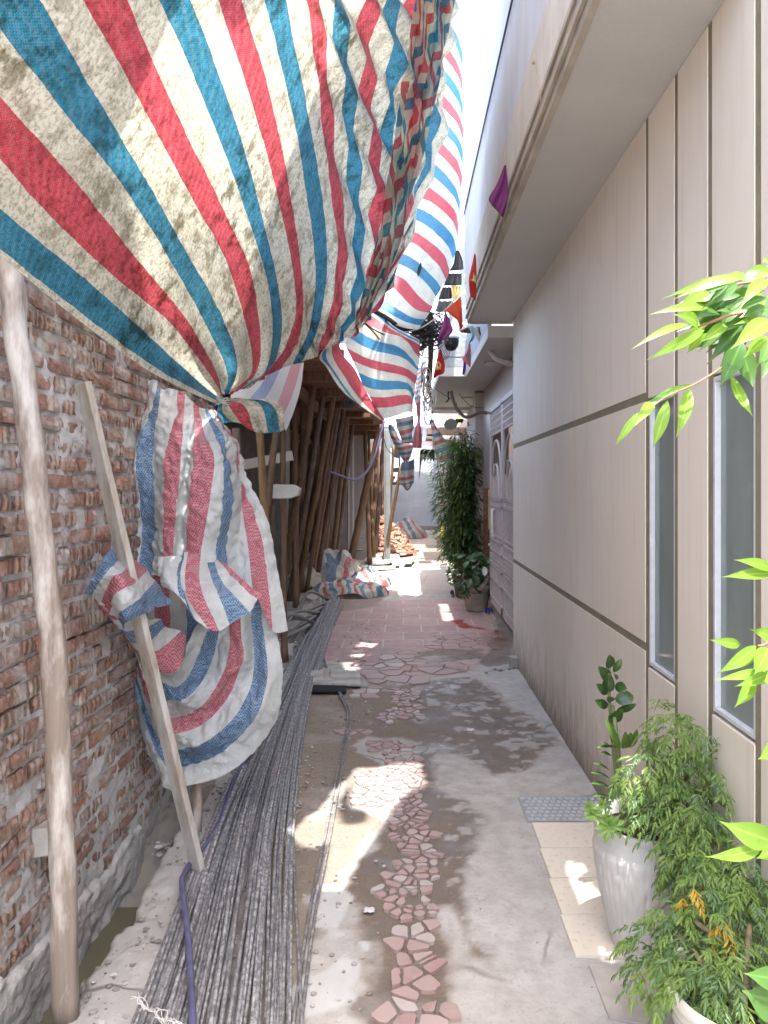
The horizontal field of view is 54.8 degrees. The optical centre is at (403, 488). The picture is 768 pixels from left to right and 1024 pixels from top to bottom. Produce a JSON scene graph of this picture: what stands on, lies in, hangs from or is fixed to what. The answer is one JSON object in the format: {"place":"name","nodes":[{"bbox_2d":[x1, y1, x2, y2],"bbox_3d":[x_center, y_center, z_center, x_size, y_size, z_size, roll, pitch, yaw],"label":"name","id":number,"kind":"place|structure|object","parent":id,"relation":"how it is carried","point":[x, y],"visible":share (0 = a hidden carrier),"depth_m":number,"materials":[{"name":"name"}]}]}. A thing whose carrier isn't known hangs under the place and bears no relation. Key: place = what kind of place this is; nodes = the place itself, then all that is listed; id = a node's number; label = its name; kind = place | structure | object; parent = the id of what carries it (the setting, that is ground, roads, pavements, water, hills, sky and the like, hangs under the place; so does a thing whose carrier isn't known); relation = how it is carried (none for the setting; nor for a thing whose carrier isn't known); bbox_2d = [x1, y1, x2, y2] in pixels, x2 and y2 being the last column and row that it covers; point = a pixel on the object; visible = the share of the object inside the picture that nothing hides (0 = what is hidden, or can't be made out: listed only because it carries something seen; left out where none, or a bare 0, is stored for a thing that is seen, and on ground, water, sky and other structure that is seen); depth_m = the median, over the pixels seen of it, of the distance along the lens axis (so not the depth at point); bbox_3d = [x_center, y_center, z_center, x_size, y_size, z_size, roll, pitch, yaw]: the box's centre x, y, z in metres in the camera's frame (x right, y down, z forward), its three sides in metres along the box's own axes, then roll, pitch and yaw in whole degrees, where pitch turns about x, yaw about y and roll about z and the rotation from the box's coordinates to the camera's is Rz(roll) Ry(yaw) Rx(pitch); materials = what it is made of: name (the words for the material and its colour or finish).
{"place":"outdoors","nodes":[
{"label":"outdoors","id":0,"kind":"place"},
{"bbox_2d":[37,907,137,1023],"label":"water","id":1,"kind":"structure","parent":0,"point":[98,950],"depth_m":2.80,"materials":[{"name":"liquid"}]},
{"bbox_2d":[69,530,634,1023],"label":"ground","id":2,"kind":"structure","parent":0,"point":[513,746],"depth_m":3.24,"materials":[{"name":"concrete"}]},
{"bbox_2d":[0,256,79,1023],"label":"timber pole","id":3,"kind":"object","parent":2,"relation":"on","point":[63,879],"visible":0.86,"depth_m":2.14,"materials":[{"name":"wood"}]},
{"bbox_2d":[0,275,213,1023],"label":"brick wall","id":4,"kind":"structure","parent":2,"relation":"on","point":[122,797],"depth_m":2.70,"materials":[{"name":"brick"}]},
{"bbox_2d":[32,820,47,857],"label":"rubble block","id":5,"kind":"structure","parent":4,"relation":"attached to","point":[40,837],"depth_m":2.40,"materials":[{"name":"concrete"}]},
{"bbox_2d":[0,0,459,432],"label":"striped tarpaulin","id":6,"kind":"object","parent":4,"relation":"hanging from","point":[192,194],"visible":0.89,"depth_m":2.70,"materials":[{"name":"plastic"}]},
{"bbox_2d":[84,380,287,790],"bbox_3d":[-0.918,0.383,3.062,0.788,1.876,0.877,0,0,0],"label":"striped tarpaulin","id":7,"kind":"object","parent":6,"relation":"hanging from","point":[206,594],"visible":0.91,"depth_m":3.26,"materials":[{"name":"plastic"}]},
{"bbox_2d":[230,363,303,429],"bbox_3d":[-0.710,-0.462,3.768,0.414,0.352,0.085,0,0,16],"label":"striped tarpaulin","id":8,"kind":"object","parent":6,"relation":"hanging from","point":[282,387],"visible":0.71,"depth_m":3.75,"materials":[{"name":"plastic"}]},
{"bbox_2d":[355,0,454,329],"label":"striped tarpaulin","id":9,"kind":"object","parent":6,"relation":"hanging from","point":[429,33],"visible":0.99,"depth_m":4.49,"materials":[{"name":"plastic"}]},
{"bbox_2d":[75,381,204,871],"bbox_3d":[-0.983,0.579,2.810,0.485,1.926,0.071,0,0,-42],"label":"board","id":10,"kind":"object","parent":2,"relation":"on","point":[104,472],"visible":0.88,"depth_m":2.79,"materials":[{"name":"wood"}]},
{"bbox_2d":[131,772,233,1023],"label":"rebar","id":11,"kind":"object","parent":2,"relation":"on","point":[156,961],"visible":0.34,"depth_m":2.48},
{"bbox_2d":[158,818,226,1023],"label":"rebar","id":12,"kind":"object","parent":2,"relation":"on","point":[172,980],"visible":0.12,"depth_m":2.32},
{"bbox_2d":[153,599,322,1023],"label":"rebar","id":13,"kind":"object","parent":12,"relation":"on","point":[156,1020],"visible":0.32,"depth_m":2.38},
{"bbox_2d":[150,597,320,1023],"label":"rebar","id":14,"kind":"object","parent":13,"relation":"on","point":[173,959],"visible":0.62,"depth_m":2.50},
{"bbox_2d":[191,783,202,831],"bbox_3d":[-0.922,1.387,3.302,0.055,0.272,0.096,0,0,-21],"label":"stake","id":15,"kind":"object","parent":2,"relation":"on","point":[197,800],"visible":0.6,"depth_m":3.29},
{"bbox_2d":[139,623,308,1023],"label":"rebar","id":16,"kind":"object","parent":2,"relation":"on","point":[158,976],"visible":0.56,"depth_m":2.57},
{"bbox_2d":[145,601,318,1023],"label":"rebar","id":17,"kind":"object","parent":2,"relation":"on","point":[170,951],"visible":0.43,"depth_m":2.52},
{"bbox_2d":[171,613,320,1022],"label":"rebar","id":18,"kind":"object","parent":2,"relation":"on","point":[211,873],"visible":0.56,"depth_m":3.07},
{"bbox_2d":[163,615,317,1023],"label":"rebar","id":19,"kind":"object","parent":18,"relation":"on","point":[176,985],"visible":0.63,"depth_m":2.80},
{"bbox_2d":[170,600,321,964],"bbox_3d":[-0.896,1.510,5.330,0.140,0.062,9.085,0,0,-3],"label":"rebar","id":20,"kind":"object","parent":2,"relation":"on","point":[205,853],"visible":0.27,"depth_m":2.88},
{"bbox_2d":[179,754,251,1023],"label":"hose","id":21,"kind":"object","parent":20,"relation":"on","point":[190,973],"visible":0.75,"depth_m":2.47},
{"bbox_2d":[200,643,308,1023],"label":"rebar","id":22,"kind":"object","parent":2,"relation":"on","point":[212,972],"visible":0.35,"depth_m":2.40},
{"bbox_2d":[196,597,330,1000],"bbox_3d":[-0.806,1.518,5.521,0.162,0.031,9.469,0,0,-3],"label":"rebar","id":23,"kind":"object","parent":2,"relation":"on","point":[220,893],"visible":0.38,"depth_m":2.86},
{"bbox_2d":[256,432,278,640],"bbox_3d":[-1.026,0.560,5.663,0.088,1.995,0.388,0,0,11],"label":"timber prop","id":24,"kind":"object","parent":2,"relation":"on","point":[262,481],"visible":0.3,"depth_m":5.53,"materials":[{"name":"brown wood"}]},
{"bbox_2d":[280,429,288,662],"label":"timber prop","id":25,"kind":"object","parent":2,"relation":"on","point":[283,585],"visible":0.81,"depth_m":6.58,"materials":[{"name":"brown wood"}]},
{"bbox_2d":[242,595,339,1023],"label":"rebar","id":26,"kind":"object","parent":2,"relation":"on","point":[247,1001],"visible":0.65,"depth_m":2.33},
{"bbox_2d":[250,663,305,932],"bbox_3d":[-0.697,1.504,5.409,0.187,0.023,9.251,0,0,-4],"label":"rebar","id":27,"kind":"object","parent":26,"relation":"on","point":[268,812],"visible":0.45,"depth_m":3.40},
{"bbox_2d":[235,597,334,1023],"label":"rebar","id":28,"kind":"object","parent":27,"relation":"on","point":[239,1005],"visible":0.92,"depth_m":2.66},
{"bbox_2d":[218,593,335,1023],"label":"rebar","id":29,"kind":"object","parent":28,"relation":"on","point":[227,981],"visible":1,"depth_m":2.86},
{"bbox_2d":[208,595,332,1023],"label":"rebar","id":30,"kind":"object","parent":29,"relation":"on","point":[217,982],"visible":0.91,"depth_m":2.80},
{"bbox_2d":[213,600,328,1023],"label":"rebar","id":31,"kind":"object","parent":30,"relation":"on","point":[221,987],"visible":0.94,"depth_m":2.66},
{"bbox_2d":[239,594,337,1023],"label":"rebar","id":32,"kind":"object","parent":28,"relation":"on","point":[257,899],"visible":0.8,"depth_m":2.86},
{"bbox_2d":[231,598,336,1023],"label":"rebar","id":33,"kind":"object","parent":32,"relation":"on","point":[254,841],"visible":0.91,"depth_m":3.40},
{"bbox_2d":[226,598,333,1023],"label":"rebar","id":34,"kind":"object","parent":33,"relation":"on","point":[235,982],"visible":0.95,"depth_m":2.73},
{"bbox_2d":[205,595,330,1023],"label":"rebar","id":35,"kind":"object","parent":34,"relation":"on","point":[238,853],"visible":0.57,"depth_m":3.25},
{"bbox_2d":[253,607,330,1023],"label":"rebar","id":36,"kind":"object","parent":2,"relation":"on","point":[260,953],"visible":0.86,"depth_m":3.05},
{"bbox_2d":[250,601,338,1023],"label":"rebar","id":37,"kind":"object","parent":36,"relation":"on","point":[255,967],"visible":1,"depth_m":2.54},
{"bbox_2d":[266,610,320,742],"bbox_3d":[-0.811,1.497,5.348,0.134,0.074,9.123,0,0,-3],"label":"rebar","id":38,"kind":"object","parent":2,"relation":"on","point":[286,694],"visible":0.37,"depth_m":5.26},
{"bbox_2d":[179,600,329,1023],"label":"rebar","id":39,"kind":"object","parent":38,"relation":"on","point":[184,1010],"visible":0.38,"depth_m":2.68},
{"bbox_2d":[255,599,337,1023],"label":"rebar","id":40,"kind":"object","parent":2,"relation":"on","point":[257,1009],"visible":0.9,"depth_m":2.79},
{"bbox_2d":[210,397,383,579],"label":"house","id":41,"kind":"structure","parent":2,"relation":"on","point":[249,451],"depth_m":16.00,"materials":[{"name":"concrete"}]},
{"bbox_2d":[221,347,384,444],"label":"formwork deck","id":42,"kind":"structure","parent":41,"relation":"on","point":[316,371],"depth_m":9.59,"materials":[{"name":"brown wood"}]},
{"bbox_2d":[280,384,316,583],"bbox_3d":[-1.310,0.013,9.155,0.109,3.110,1.335,0,0,-32],"label":"timber prop","id":43,"kind":"object","parent":2,"relation":"on","point":[302,467],"visible":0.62,"depth_m":9.02,"materials":[{"name":"brown wood"}]},
{"bbox_2d":[270,620,328,1023],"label":"rebar","id":44,"kind":"object","parent":2,"relation":"on","point":[275,960],"visible":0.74,"depth_m":2.58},
{"bbox_2d":[265,607,334,1023],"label":"rebar","id":45,"kind":"object","parent":44,"relation":"on","point":[267,1019],"visible":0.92,"depth_m":2.73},
{"bbox_2d":[278,558,322,643],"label":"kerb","id":46,"kind":"structure","parent":2,"relation":"on","point":[290,608],"depth_m":9.23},
{"bbox_2d":[267,432,279,513],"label":"timber prop","id":47,"kind":"object","parent":46,"relation":"on","point":[272,460],"visible":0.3,"depth_m":5.77,"materials":[{"name":"brown wood"}]},
{"bbox_2d":[292,406,298,607],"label":"timber prop","id":48,"kind":"object","parent":46,"relation":"on","point":[295,604],"visible":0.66,"depth_m":9.37,"materials":[{"name":"brown wood"}]},
{"bbox_2d":[305,409,337,591],"bbox_3d":[-1.171,0.057,10.737,0.548,2.997,0.080,0,0,10],"label":"timber prop","id":49,"kind":"object","parent":46,"relation":"on","point":[313,546],"visible":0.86,"depth_m":10.72,"materials":[{"name":"brown wood"}]},
{"bbox_2d":[287,389,325,601],"bbox_3d":[-1.220,0.011,9.467,0.100,3.107,1.201,0,0,-34],"label":"timber prop","id":50,"kind":"object","parent":2,"relation":"on","point":[309,483],"visible":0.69,"depth_m":9.42,"materials":[{"name":"brown wood"}]},
{"bbox_2d":[276,601,337,1023],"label":"rebar","id":51,"kind":"object","parent":2,"relation":"on","point":[283,911],"visible":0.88,"depth_m":3.15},
{"bbox_2d":[282,603,339,1021],"bbox_3d":[-0.604,1.525,5.311,0.199,0.028,9.064,0,0,-4],"label":"rebar","id":52,"kind":"object","parent":2,"relation":"on","point":[285,938],"visible":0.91,"depth_m":2.90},
{"bbox_2d":[282,603,342,1023],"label":"rebar","id":53,"kind":"object","parent":2,"relation":"on","point":[288,812],"visible":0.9,"depth_m":3.58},
{"bbox_2d":[288,597,339,1023],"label":"rebar","id":54,"kind":"object","parent":2,"relation":"on","point":[291,895],"visible":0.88,"depth_m":3.00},
{"bbox_2d":[278,596,341,1023],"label":"rebar","id":55,"kind":"object","parent":54,"relation":"on","point":[280,942],"visible":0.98,"depth_m":2.85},
{"bbox_2d":[299,397,335,597],"bbox_3d":[-1.161,0.067,9.760,0.098,2.994,1.205,0,0,-36],"label":"timber prop","id":56,"kind":"object","parent":2,"relation":"on","point":[308,530],"visible":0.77,"depth_m":9.73,"materials":[{"name":"brown wood"}]},
{"bbox_2d":[293,600,344,1023],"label":"rebar","id":57,"kind":"object","parent":2,"relation":"on","point":[298,954],"visible":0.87,"depth_m":2.57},
{"bbox_2d":[292,619,347,1023],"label":"rebar","id":58,"kind":"object","parent":2,"relation":"on","point":[307,923],"visible":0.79,"depth_m":2.90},
{"bbox_2d":[299,657,350,1023],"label":"rebar","id":59,"kind":"object","parent":2,"relation":"on","point":[314,917],"visible":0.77,"depth_m":2.89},
{"bbox_2d":[311,409,340,586],"bbox_3d":[-1.175,0.036,11.127,0.098,3.052,0.922,0,0,-40],"label":"timber prop","id":60,"kind":"object","parent":2,"relation":"on","point":[334,438],"visible":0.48,"depth_m":11.08,"materials":[{"name":"brown wood"}]},
{"bbox_2d":[316,409,345,572],"bbox_3d":[-1.148,0.079,11.636,0.098,2.970,1.098,0,0,-33],"label":"timber prop","id":61,"kind":"object","parent":2,"relation":"on","point":[330,493],"visible":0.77,"depth_m":11.59,"materials":[{"name":"brown wood"}]},
{"bbox_2d":[305,548,361,581],"bbox_3d":[-1.213,1.265,12.503,1.384,0.545,1.248,0,0,35],"label":"crumpled tarpaulin","id":62,"kind":"object","parent":2,"relation":"on","point":[337,564],"visible":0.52,"depth_m":12.12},
{"bbox_2d":[330,417,349,549],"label":"timber prop","id":63,"kind":"object","parent":2,"relation":"on","point":[337,511],"visible":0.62,"depth_m":12.70,"materials":[{"name":"brown wood"}]},
{"bbox_2d":[336,424,354,549],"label":"timber prop","id":64,"kind":"object","parent":2,"relation":"on","point":[347,466],"visible":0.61,"depth_m":13.29,"materials":[{"name":"brown wood"}]},
{"bbox_2d":[309,577,388,597],"bbox_3d":[-0.787,1.403,10.658,1.214,0.270,0.783,0,0,0],"label":"crumpled tarpaulin","id":65,"kind":"object","parent":2,"relation":"on","point":[345,585],"visible":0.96,"depth_m":10.50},
{"bbox_2d":[349,424,381,558],"bbox_3d":[-0.760,0.128,14.524,0.161,2.892,1.053,0,0,-45],"label":"timber prop","id":66,"kind":"object","parent":2,"relation":"on","point":[359,518],"visible":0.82,"depth_m":14.50,"materials":[{"name":"brown wood"}]},
{"bbox_2d":[363,430,371,564],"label":"timber prop","id":67,"kind":"object","parent":2,"relation":"on","point":[368,534],"visible":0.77,"depth_m":14.96,"materials":[{"name":"brown wood"}]},
{"bbox_2d":[351,566,390,585],"bbox_3d":[-0.565,1.393,11.926,0.770,0.291,0.848,0,0,-30],"label":"crumpled tarpaulin","id":68,"kind":"object","parent":2,"relation":"on","point":[368,574],"visible":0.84,"depth_m":11.70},
{"bbox_2d":[384,429,389,564],"bbox_3d":[-0.325,0.175,15.045,0.130,2.750,0.150,0,0,0],"label":"concrete post","id":69,"kind":"object","parent":2,"relation":"on","point":[386,485],"visible":0.89,"depth_m":15.00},
{"bbox_2d":[339,284,459,447],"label":"apartment block","id":70,"kind":"structure","parent":2,"relation":"on","point":[390,420],"depth_m":34.00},
{"bbox_2d":[390,448,437,529],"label":"end wall","id":71,"kind":"structure","parent":2,"relation":"on","point":[413,501],"depth_m":27.60,"materials":[{"name":"paint"}]},
{"bbox_2d":[434,317,466,529],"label":"house","id":72,"kind":"structure","parent":2,"relation":"on","point":[439,422],"depth_m":17.42,"materials":[{"name":"white paint"}]},
{"bbox_2d":[454,575,474,597],"bbox_3d":[0.900,1.405,10.600,0.400,0.280,0.400,0,0,0],"label":"plant pot","id":73,"kind":"object","parent":2,"relation":"on","point":[457,593],"visible":0.14,"depth_m":10.50,"materials":[{"name":"ceramic"}]},
{"bbox_2d":[420,422,482,577],"bbox_3d":[0.715,0.195,10.634,0.986,2.313,1.056,0,0,0],"label":"bamboo plant","id":74,"kind":"object","parent":73,"relation":"in","point":[460,523],"visible":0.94,"depth_m":10.40,"materials":[{"name":"green plant"}]},
{"bbox_2d":[429,240,513,640],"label":"house","id":75,"kind":"structure","parent":2,"relation":"on","point":[486,388],"depth_m":9.50,"materials":[{"name":"paint"}]},
{"bbox_2d":[490,388,513,629],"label":"iron gate","id":76,"kind":"structure","parent":75,"relation":"attached to","point":[501,528],"depth_m":8.01,"materials":[{"name":"metal"}]},
{"bbox_2d":[464,586,489,611],"bbox_3d":[0.930,1.400,9.400,0.364,0.292,0.320,0,0,0],"label":"planter bucket","id":77,"kind":"object","parent":2,"relation":"on","point":[476,601],"visible":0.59,"depth_m":9.29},
{"bbox_2d":[452,552,491,593],"bbox_3d":[0.892,1.058,9.243,0.510,0.542,0.409,0,0,-16],"label":"caladium plant","id":78,"kind":"object","parent":77,"relation":"in","point":[476,576],"visible":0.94,"depth_m":9.21,"materials":[{"name":"green plant"}]},
{"bbox_2d":[518,797,600,822],"bbox_3d":[0.779,1.548,3.566,0.409,0.024,0.268,0,0,0],"label":"studded tile","id":79,"kind":"object","parent":2,"relation":"on","point":[552,809],"visible":0.8,"depth_m":3.56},
{"bbox_2d":[532,822,593,847],"bbox_3d":[0.788,1.550,3.297,0.392,0.020,0.239,0,0,0],"label":"floor tile","id":80,"kind":"object","parent":2,"relation":"on","point":[564,834],"visible":0.45,"depth_m":3.30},
{"bbox_2d":[540,848,596,877],"bbox_3d":[0.784,1.550,3.053,0.400,0.021,0.239,0,0,0],"label":"floor tile","id":81,"kind":"object","parent":2,"relation":"on","point":[569,863],"visible":0.42,"depth_m":3.05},
{"bbox_2d":[549,878,604,913],"bbox_3d":[0.780,1.550,2.805,0.408,0.020,0.244,0,0,0],"label":"floor tile","id":82,"kind":"object","parent":2,"relation":"on","point":[577,895],"visible":0.35,"depth_m":2.80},
{"bbox_2d":[465,0,767,946],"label":"house","id":83,"kind":"structure","parent":2,"relation":"on","point":[627,146],"depth_m":3.04,"materials":[{"name":"beige paint"}]},
{"bbox_2d":[489,165,507,216],"bbox_3d":[0.507,-1.592,3.961,0.101,0.280,0.051,0,0,0],"label":"pennant","id":84,"kind":"object","parent":83,"relation":"hanging from","point":[498,198],"visible":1,"depth_m":3.96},
{"bbox_2d":[649,395,674,681],"bbox_3d":[1.015,0.177,2.842,0.048,1.065,0.284,0,0,0],"label":"window","id":85,"kind":"structure","parent":83,"relation":"in","point":[662,456],"depth_m":2.88,"materials":[{"name":"paint"}]},
{"bbox_2d":[713,371,754,739],"bbox_3d":[1.015,0.177,2.225,0.048,1.065,0.286,0,0,0],"label":"window","id":86,"kind":"structure","parent":83,"relation":"in","point":[733,425],"depth_m":2.27,"materials":[{"name":"paint"}]},
{"bbox_2d":[560,914,684,958],"bbox_3d":[0.776,1.550,2.560,0.416,0.021,0.234,0,0,0],"label":"floor tile","id":87,"kind":"object","parent":2,"relation":"on","point":[589,935],"visible":0.45,"depth_m":2.55,"materials":[{"name":"tile"}]},
{"bbox_2d":[592,798,697,963],"bbox_3d":[0.815,1.326,2.500,0.347,0.427,0.347,0,0,0],"label":"plant pot","id":88,"kind":"object","parent":87,"relation":"on","point":[626,877],"visible":0.3,"depth_m":2.38,"materials":[{"name":"ceramic"}]},
{"bbox_2d":[583,797,628,843],"bbox_3d":[0.682,1.070,2.378,0.219,0.187,0.080,0,0,-28],"label":"rosette plant","id":89,"kind":"object","parent":88,"relation":"in","point":[607,826],"visible":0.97,"depth_m":2.35,"materials":[{"name":"green plant"}]},
{"bbox_2d":[605,699,745,930],"bbox_3d":[0.846,1.010,2.317,0.421,0.589,0.564,0,0,0],"label":"aralia shrub","id":90,"kind":"object","parent":88,"relation":"in","point":[657,816],"visible":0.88,"depth_m":2.29,"materials":[{"name":"green plant"}]},
{"bbox_2d":[589,963,674,1023],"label":"floor tile","id":91,"kind":"object","parent":2,"relation":"on","point":[608,991],"visible":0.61,"depth_m":2.25,"materials":[{"name":"tile"}]},
{"bbox_2d":[663,941,766,1023],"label":"plant pot","id":92,"kind":"object","parent":2,"relation":"on","point":[683,1012],"visible":0.2,"depth_m":1.69,"materials":[{"name":"ceramic"}]},
{"bbox_2d":[609,836,767,1023],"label":"aralia shrub","id":93,"kind":"object","parent":92,"relation":"in","point":[722,982],"visible":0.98,"depth_m":1.84,"materials":[{"name":"green plant"}]},
{"bbox_2d":[332,654,468,1023],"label":"paving","id":94,"kind":"structure","parent":0,"point":[405,998],"depth_m":3.28,"materials":[{"name":"stone"}]},
{"bbox_2d":[378,25,462,329],"bbox_3d":[0.300,-3.711,7.373,0.619,4.618,2.076,0,0,20],"label":"striped tarpaulin","id":95,"kind":"object","parent":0,"point":[411,295],"visible":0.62,"depth_m":7.00,"materials":[{"name":"plastic"}]},
{"bbox_2d":[374,311,450,424],"bbox_3d":[0.048,-1.120,6.246,0.399,1.063,1.636,0,0,16],"label":"cable bundle","id":96,"kind":"object","parent":95,"relation":"hanging from","point":[429,335],"visible":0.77,"depth_m":6.84,"materials":[{"name":"plastic"}]},
{"bbox_2d":[319,313,419,419],"bbox_3d":[-0.243,-1.043,6.239,0.906,0.934,0.271,0,0,-19],"label":"striped tarpaulin","id":97,"kind":"object","parent":96,"relation":"hanging from","point":[387,365],"visible":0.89,"depth_m":6.21,"materials":[{"name":"plastic"}]},
{"bbox_2d":[452,0,479,83],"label":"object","id":98,"kind":"object","parent":95,"relation":"attached to","point":[465,20],"visible":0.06,"depth_m":8.04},
{"bbox_2d":[449,83,466,273],"label":"sky","id":99,"kind":"structure","parent":0,"point":[461,228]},
{"bbox_2d":[615,257,767,448],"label":"leafy branch","id":100,"kind":"object","parent":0,"point":[731,322],"visible":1,"depth_m":0.98,"materials":[{"name":"green plant"}]},
{"bbox_2d":[706,821,767,861],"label":"leafy branch","id":101,"kind":"object","parent":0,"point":[752,837],"visible":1,"depth_m":1.01,"materials":[{"name":"green plant"}]},
{"bbox_2d":[711,558,767,759],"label":"leafy branch","id":102,"kind":"object","parent":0,"point":[757,674],"visible":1,"depth_m":1.13,"materials":[{"name":"green plant"}]},
{"bbox_2d":[742,966,767,1023],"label":"leafy branch","id":103,"kind":"object","parent":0,"point":[758,997],"visible":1,"depth_m":0.91,"materials":[{"name":"green plant"}]},
{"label":"rebar","id":104,"kind":"object","parent":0,"visible":0},
{"bbox_2d":[196,602,326,1016],"bbox_3d":[-0.789,1.490,5.337,0.130,0.059,9.099,0,0,-3],"label":"rebar","id":105,"kind":"object","parent":104,"relation":"on","point":[206,970],"visible":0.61,"depth_m":2.58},
{"bbox_2d":[167,596,327,1023],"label":"rebar","id":106,"kind":"object","parent":105,"relation":"on","point":[197,929],"visible":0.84,"depth_m":2.84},
{"bbox_2d":[183,617,321,1023],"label":"rebar","id":107,"kind":"object","parent":105,"relation":"on","point":[186,1018],"visible":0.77,"depth_m":2.89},
{"bbox_2d":[175,597,327,1023],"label":"rebar","id":108,"kind":"object","parent":107,"relation":"on","point":[179,1012],"visible":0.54,"depth_m":2.47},
{"bbox_3d":[0.900,1.468,2.930,0.148,0.140,0.148,0,0,0],"label":"plant pot","id":109,"kind":"object","parent":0,"visible":0},
{"bbox_2d":[591,655,637,797],"bbox_3d":[0.796,1.093,2.802,0.167,0.919,0.314,0,0,14],"label":"zz plant","id":110,"kind":"object","parent":109,"relation":"in","point":[623,698],"visible":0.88,"depth_m":2.81,"materials":[{"name":"green plant"}]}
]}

